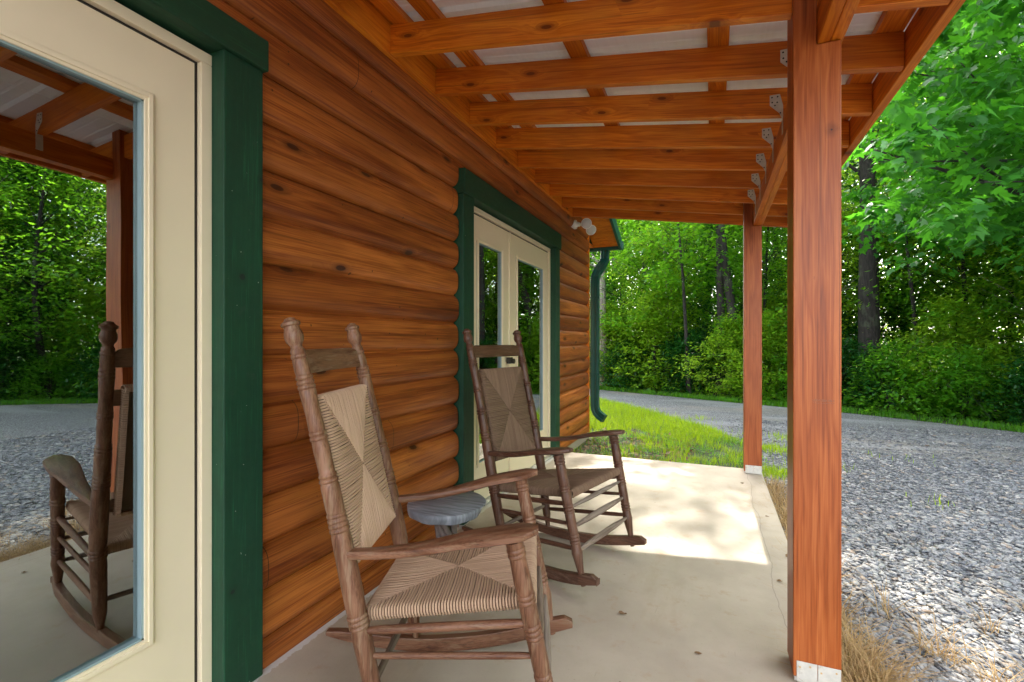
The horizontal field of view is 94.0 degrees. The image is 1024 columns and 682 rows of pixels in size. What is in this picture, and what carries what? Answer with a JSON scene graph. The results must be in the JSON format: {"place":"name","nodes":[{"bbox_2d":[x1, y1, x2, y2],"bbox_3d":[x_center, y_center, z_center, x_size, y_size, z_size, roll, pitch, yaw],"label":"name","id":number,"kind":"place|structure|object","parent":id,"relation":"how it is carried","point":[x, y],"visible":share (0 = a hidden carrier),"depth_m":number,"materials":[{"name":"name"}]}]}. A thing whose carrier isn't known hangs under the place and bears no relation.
{"place":"outdoors","nodes":[
{"label":"outdoors","id":0,"kind":"place"},
{"bbox_2d":[570,397,742,467],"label":"grass","id":1,"kind":"structure","parent":0,"point":[611,410],"depth_m":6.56,"materials":[{"name":"green plant"}]},
{"bbox_2d":[575,427,769,465],"bbox_3d":[1.802,1.232,5.465,1.984,0.131,1.808,0,0,23],"label":"clover","id":2,"kind":"object","parent":1,"relation":"on","point":[666,437],"visible":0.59,"depth_m":5.42,"materials":[{"name":"green plant"}]},
{"bbox_2d":[615,400,786,475],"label":"stray grass","id":3,"kind":"structure","parent":1,"relation":"on","point":[657,409],"depth_m":6.66,"materials":[{"name":"green plant"}]},
{"bbox_2d":[594,52,1020,342],"label":"sky","id":4,"kind":"structure","parent":0,"point":[999,52],"materials":[{"name":"white"}]},
{"bbox_2d":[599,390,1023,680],"bbox_3d":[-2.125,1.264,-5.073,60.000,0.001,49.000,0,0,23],"label":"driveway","id":5,"kind":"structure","parent":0,"point":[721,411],"depth_m":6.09,"materials":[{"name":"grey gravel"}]},
{"bbox_2d":[599,343,1023,432],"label":"ground","id":6,"kind":"structure","parent":0,"point":[944,422],"depth_m":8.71,"materials":[{"name":"green plant"}]},
{"bbox_2d":[0,0,623,681],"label":"log cabin","id":7,"kind":"object","parent":6,"relation":"on","point":[200,200],"visible":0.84,"depth_m":2.07,"materials":[{"name":"wood"},{"name":"green paint"},{"name":"cream paint"}]},
{"bbox_2d":[0,0,268,681],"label":"glass door","id":8,"kind":"structure","parent":7,"relation":"in","point":[192,72],"depth_m":1.49,"materials":[{"name":"beige paint"}]},
{"bbox_2d":[453,167,560,524],"bbox_3d":[0.021,0.040,3.966,0.175,2.243,2.068,0,0,23],"label":"french door","id":9,"kind":"structure","parent":7,"relation":"in","point":[487,218],"depth_m":3.70,"materials":[{"name":"beige paint"}]},
{"bbox_2d":[571,218,595,234],"bbox_3d":[0.814,-1.306,5.500,0.301,0.173,0.171,0,0,-6],"label":"security light","id":10,"kind":"object","parent":7,"relation":"attached to","point":[587,225],"visible":0.99,"depth_m":5.47,"materials":[{"name":"white plastic"}]},
{"bbox_2d":[323,0,965,681],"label":"porch roof","id":11,"kind":"structure","parent":7,"relation":"attached to","point":[751,116],"depth_m":2.17,"materials":[{"name":"brown wood"}]},
{"bbox_2d":[253,452,798,681],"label":"patio slab","id":12,"kind":"structure","parent":6,"relation":"on","point":[689,578],"depth_m":2.13,"materials":[{"name":"concrete"}]},
{"bbox_2d":[280,317,572,681],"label":"rocking chair","id":13,"kind":"object","parent":12,"relation":"on","point":[494,568],"visible":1,"depth_m":1.43,"materials":[{"name":"brown wood"}]},
{"bbox_2d":[407,491,485,537],"bbox_3d":[-0.313,0.965,2.261,0.365,0.406,0.376,0,0,23],"label":"side table","id":14,"kind":"object","parent":12,"relation":"on","point":[445,516],"visible":0.59,"depth_m":2.18,"materials":[{"name":"grey wood"}]},
{"bbox_2d":[462,329,646,586],"bbox_3d":[0.187,0.548,2.624,0.915,1.229,0.655,0,0,38],"label":"rocking chair","id":15,"kind":"object","parent":12,"relation":"on","point":[507,417],"visible":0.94,"depth_m":2.63,"materials":[{"name":"brown wood"}]},
{"bbox_2d":[590,255,640,336],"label":"tree","id":16,"kind":"object","parent":6,"relation":"on","point":[611,302],"depth_m":13.95,"materials":[{"name":"green plant"}]},
{"bbox_2d":[590,249,649,343],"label":"tree","id":17,"kind":"object","parent":6,"relation":"on","point":[597,254],"visible":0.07,"depth_m":14.61,"materials":[{"name":"green plant"}]},
{"bbox_2d":[599,300,642,388],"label":"bush","id":18,"kind":"object","parent":6,"relation":"on","point":[611,310],"visible":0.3,"depth_m":12.68,"materials":[{"name":"green plant"}]},
{"bbox_2d":[591,221,660,329],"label":"tree","id":19,"kind":"object","parent":6,"relation":"on","point":[612,271],"visible":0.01,"depth_m":20.30,"materials":[{"name":"green plant"}]},
{"bbox_2d":[599,335,656,391],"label":"bush","id":20,"kind":"object","parent":6,"relation":"on","point":[627,368],"visible":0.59,"depth_m":12.14,"materials":[{"name":"green plant"}]},
{"bbox_2d":[590,219,672,386],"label":"tree","id":21,"kind":"object","parent":6,"relation":"on","point":[603,282],"visible":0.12,"depth_m":12.74,"materials":[{"name":"green plant"}]},
{"bbox_2d":[590,219,702,383],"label":"tree","id":22,"kind":"object","parent":6,"relation":"on","point":[628,226],"visible":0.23,"depth_m":13.04,"materials":[{"name":"green plant"}]},
{"bbox_2d":[590,220,715,368],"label":"tree","id":23,"kind":"object","parent":6,"relation":"on","point":[625,293],"visible":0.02,"depth_m":17.34,"materials":[{"name":"green plant"}]},
{"bbox_2d":[621,327,691,382],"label":"bush","id":24,"kind":"object","parent":6,"relation":"on","point":[657,355],"visible":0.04,"depth_m":14.14,"materials":[{"name":"green plant"}]},
{"bbox_2d":[603,285,713,391],"bbox_3d":[3.897,0.010,12.696,2.828,3.044,3.920,0,0,19],"label":"bush","id":25,"kind":"object","parent":6,"relation":"on","point":[653,318],"visible":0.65,"depth_m":11.85,"materials":[{"name":"green plant"}]},
{"bbox_2d":[601,221,715,387],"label":"tree","id":26,"kind":"object","parent":6,"relation":"on","point":[658,277],"visible":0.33,"depth_m":12.23,"materials":[{"name":"green plant"}]},
{"bbox_2d":[611,219,742,372],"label":"tree","id":27,"kind":"object","parent":6,"relation":"on","point":[679,275],"visible":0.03,"depth_m":16.93,"materials":[{"name":"green plant"}]},
{"bbox_2d":[616,219,742,394],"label":"tree","id":28,"kind":"object","parent":6,"relation":"on","point":[681,257],"visible":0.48,"depth_m":11.07,"materials":[{"name":"green plant"}]},
{"bbox_2d":[634,320,725,395],"bbox_3d":[4.061,0.504,11.629,2.083,2.046,2.511,0,0,-3],"label":"bush","id":29,"kind":"object","parent":6,"relation":"on","point":[679,342],"visible":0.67,"depth_m":11.25,"materials":[{"name":"green plant"}]},
{"bbox_2d":[663,321,733,393],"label":"bush","id":30,"kind":"object","parent":6,"relation":"on","point":[700,330],"visible":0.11,"depth_m":11.99,"materials":[{"name":"green plant"}]},
{"bbox_2d":[641,223,769,347],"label":"tree","id":31,"kind":"object","parent":6,"relation":"on","point":[710,287],"visible":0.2,"depth_m":13.29,"materials":[{"name":"green plant"}]},
{"bbox_2d":[686,223,727,396],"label":"tree","id":32,"kind":"object","parent":6,"relation":"on","point":[720,308],"depth_m":11.02,"materials":[{"name":"brown plant"}]},
{"bbox_2d":[703,236,713,374],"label":"tree","id":33,"kind":"object","parent":6,"relation":"on","point":[708,290],"depth_m":17.86,"materials":[{"name":"green plant"}]},
{"bbox_2d":[647,221,786,377],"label":"tree","id":34,"kind":"object","parent":6,"relation":"on","point":[714,274],"visible":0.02,"depth_m":16.07,"materials":[{"name":"green plant"}]},
{"bbox_2d":[672,310,782,398],"bbox_3d":[4.383,0.397,10.260,1.963,2.113,2.721,0,0,55],"label":"bush","id":35,"kind":"object","parent":6,"relation":"on","point":[718,336],"visible":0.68,"depth_m":10.32,"materials":[{"name":"green plant"}]},
{"bbox_2d":[698,224,775,396],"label":"tree","id":36,"kind":"object","parent":6,"relation":"on","point":[728,291],"depth_m":10.95,"materials":[{"name":"brown plant"}]},
{"bbox_2d":[699,295,785,388],"bbox_3d":[5.861,0.170,12.153,3.423,2.658,2.470,0,0,40],"label":"bush","id":37,"kind":"object","parent":6,"relation":"on","point":[768,306],"visible":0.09,"depth_m":11.48,"materials":[{"name":"green plant"}]},
{"bbox_2d":[710,308,786,401],"bbox_3d":[5.488,0.356,10.539,2.054,2.210,2.846,0,0,25],"label":"bush","id":38,"kind":"object","parent":6,"relation":"on","point":[774,346],"visible":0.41,"depth_m":9.96,"materials":[{"name":"green plant"}]},
{"bbox_2d":[692,155,853,366],"bbox_3d":[11.164,-5.996,21.103,7.303,14.914,8.335,0,0,1],"label":"tree","id":39,"kind":"object","parent":6,"relation":"on","point":[774,280],"depth_m":19.83,"materials":[{"name":"green plant"}]},
{"bbox_2d":[728,159,857,354],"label":"tree","id":40,"kind":"object","parent":6,"relation":"on","point":[782,264],"depth_m":14.45,"materials":[{"name":"green plant"}]},
{"bbox_2d":[696,225,908,391],"bbox_3d":[6.607,-1.377,11.388,4.230,5.578,5.277,0,0,44],"label":"tree","id":41,"kind":"object","parent":6,"relation":"on","point":[765,260],"visible":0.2,"depth_m":11.22,"materials":[{"name":"green plant"}]},
{"bbox_2d":[762,351,842,404],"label":"bush","id":42,"kind":"object","parent":6,"relation":"on","point":[782,378],"visible":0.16,"depth_m":9.60,"materials":[{"name":"green plant"}]},
{"bbox_2d":[592,160,1019,366],"bbox_3d":[23.414,-5.883,7.232,33.178,17.284,76.822,0,0,-17],"label":"wood","id":43,"kind":"object","parent":6,"relation":"on","point":[845,295],"depth_m":24.61,"materials":[{"name":"plant"}]},
{"bbox_2d":[591,210,1023,383],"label":"wood understorey","id":44,"kind":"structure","parent":6,"relation":"on","point":[783,282],"depth_m":18.34,"materials":[{"name":"green plant"}]},
{"bbox_2d":[602,365,1023,425],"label":"ground cover","id":45,"kind":"object","parent":6,"relation":"on","point":[1022,394],"visible":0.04,"depth_m":9.51,"materials":[{"name":"green plant"}]},
{"bbox_2d":[739,177,895,340],"bbox_3d":[7.565,-1.383,12.305,2.736,5.564,4.152,0,0,-10],"label":"tree","id":46,"kind":"object","parent":6,"relation":"on","point":[856,237],"visible":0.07,"depth_m":11.97,"materials":[{"name":"green plant"}]},
{"bbox_2d":[762,200,889,380],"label":"tree","id":47,"kind":"object","parent":6,"relation":"on","point":[844,229],"visible":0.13,"depth_m":10.30,"materials":[{"name":"green plant"}]},
{"bbox_2d":[778,122,877,396],"bbox_3d":[6.191,-2.990,10.418,3.169,8.849,4.158,0,0,-20],"label":"tree","id":48,"kind":"object","parent":6,"relation":"on","point":[783,388],"depth_m":10.70,"materials":[{"name":"green plant"}]},
{"bbox_2d":[776,310,940,407],"bbox_3d":[7.410,0.314,10.532,2.594,2.549,3.128,0,0,2],"label":"bush","id":49,"kind":"object","parent":6,"relation":"on","point":[849,329],"visible":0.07,"depth_m":10.35,"materials":[{"name":"green plant"}]},
{"bbox_2d":[771,120,946,346],"bbox_3d":[8.830,-2.237,12.491,3.616,7.351,5.486,0,0,20],"label":"tree","id":50,"kind":"object","parent":6,"relation":"on","point":[893,278],"visible":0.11,"depth_m":11.37,"materials":[{"name":"green plant"}]},
{"bbox_2d":[841,333,927,408],"bbox_3d":[6.411,0.612,8.956,1.789,1.758,2.157,0,0,-25],"label":"bush","id":51,"kind":"object","parent":6,"relation":"on","point":[845,344],"visible":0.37,"depth_m":8.74,"materials":[{"name":"green plant"}]},
{"bbox_2d":[841,71,935,403],"bbox_3d":[7.498,-5.079,9.732,3.722,13.049,3.538,0,0,23],"label":"tree","id":52,"kind":"object","parent":6,"relation":"on","point":[868,319],"visible":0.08,"depth_m":9.52,"materials":[{"name":"brown plant"}]},
{"bbox_2d":[841,330,965,418],"bbox_3d":[6.573,0.683,8.230,1.997,1.714,1.803,0,0,-29],"label":"bush","id":53,"kind":"object","parent":6,"relation":"on","point":[883,363],"visible":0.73,"depth_m":8.11,"materials":[{"name":"green plant"}]},
{"bbox_2d":[841,49,1004,276],"bbox_3d":[12.645,-6.229,16.085,6.408,15.299,7.729,0,0,12],"label":"tree","id":54,"kind":"object","parent":6,"relation":"on","point":[846,179],"depth_m":16.82,"materials":[{"name":"green plant"}]},
{"bbox_2d":[841,47,1016,397],"bbox_3d":[8.057,-2.288,9.174,4.028,7.428,3.345,0,0,23],"label":"tree","id":55,"kind":"object","parent":6,"relation":"on","point":[912,296],"visible":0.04,"depth_m":9.35,"materials":[{"name":"green plant"}]},
{"bbox_2d":[841,0,1023,277],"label":"maple tree","id":56,"kind":"object","parent":6,"relation":"on","point":[982,143],"visible":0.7,"depth_m":4.55,"materials":[{"name":"green plant"}]},
{"bbox_2d":[841,65,1023,388],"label":"tree","id":57,"kind":"object","parent":6,"relation":"on","point":[919,251],"visible":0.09,"depth_m":11.27,"materials":[{"name":"green plant"}]},
{"bbox_2d":[843,158,1023,391],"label":"tree","id":58,"kind":"object","parent":6,"relation":"on","point":[964,274],"visible":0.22,"depth_m":9.47,"materials":[{"name":"green plant"}]},
{"bbox_2d":[850,44,1023,333],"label":"tree","id":59,"kind":"object","parent":6,"relation":"on","point":[987,265],"visible":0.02,"depth_m":11.78,"materials":[{"name":"green plant"}]},
{"bbox_2d":[864,285,1023,415],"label":"bush","id":60,"kind":"object","parent":6,"relation":"on","point":[959,338],"visible":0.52,"depth_m":8.34,"materials":[{"name":"green plant"}]},
{"bbox_2d":[880,221,1021,375],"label":"tree","id":61,"kind":"object","parent":6,"relation":"on","point":[934,296],"visible":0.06,"depth_m":11.48,"materials":[{"name":"green plant"}]},
{"bbox_2d":[879,184,1023,401],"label":"tree","id":62,"kind":"object","parent":6,"relation":"on","point":[946,284],"visible":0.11,"depth_m":9.74,"materials":[{"name":"green plant"}]},
{"bbox_2d":[884,336,1022,423],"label":"bush","id":63,"kind":"object","parent":6,"relation":"on","point":[967,371],"visible":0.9,"depth_m":7.50,"materials":[{"name":"green plant"}]},
{"bbox_2d":[914,184,1023,403],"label":"tree","id":64,"kind":"object","parent":6,"relation":"on","point":[1020,327],"visible":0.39,"depth_m":8.66,"materials":[{"name":"green plant"}]},
{"bbox_2d":[938,205,1023,303],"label":"tree","id":65,"kind":"object","parent":6,"relation":"on","point":[995,253],"visible":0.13,"depth_m":9.75,"materials":[{"name":"green plant"}]},
{"bbox_2d":[952,342,1023,429],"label":"bush","id":66,"kind":"object","parent":6,"relation":"on","point":[1019,377],"visible":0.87,"depth_m":7.00,"materials":[{"name":"green plant"}]},
{"bbox_2d":[966,338,1023,409],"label":"bush","id":67,"kind":"object","parent":6,"relation":"on","point":[1008,375],"visible":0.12,"depth_m":8.37,"materials":[{"name":"green plant"}]},
{"bbox_2d":[726,418,1023,681],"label":"gravel","id":68,"kind":"structure","parent":0,"point":[947,528],"depth_m":2.81,"materials":[{"name":"grey gravel"}]},
{"bbox_2d":[688,414,954,509],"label":"weeds","id":69,"kind":"object","parent":68,"relation":"on","point":[773,470],"visible":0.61,"depth_m":4.74,"materials":[{"name":"green plant"}]},
{"bbox_2d":[744,471,1023,681],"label":"dry grass","id":70,"kind":"structure","parent":68,"relation":"on","point":[856,662],"depth_m":1.85,"materials":[{"name":"beige plant"}]}
]}

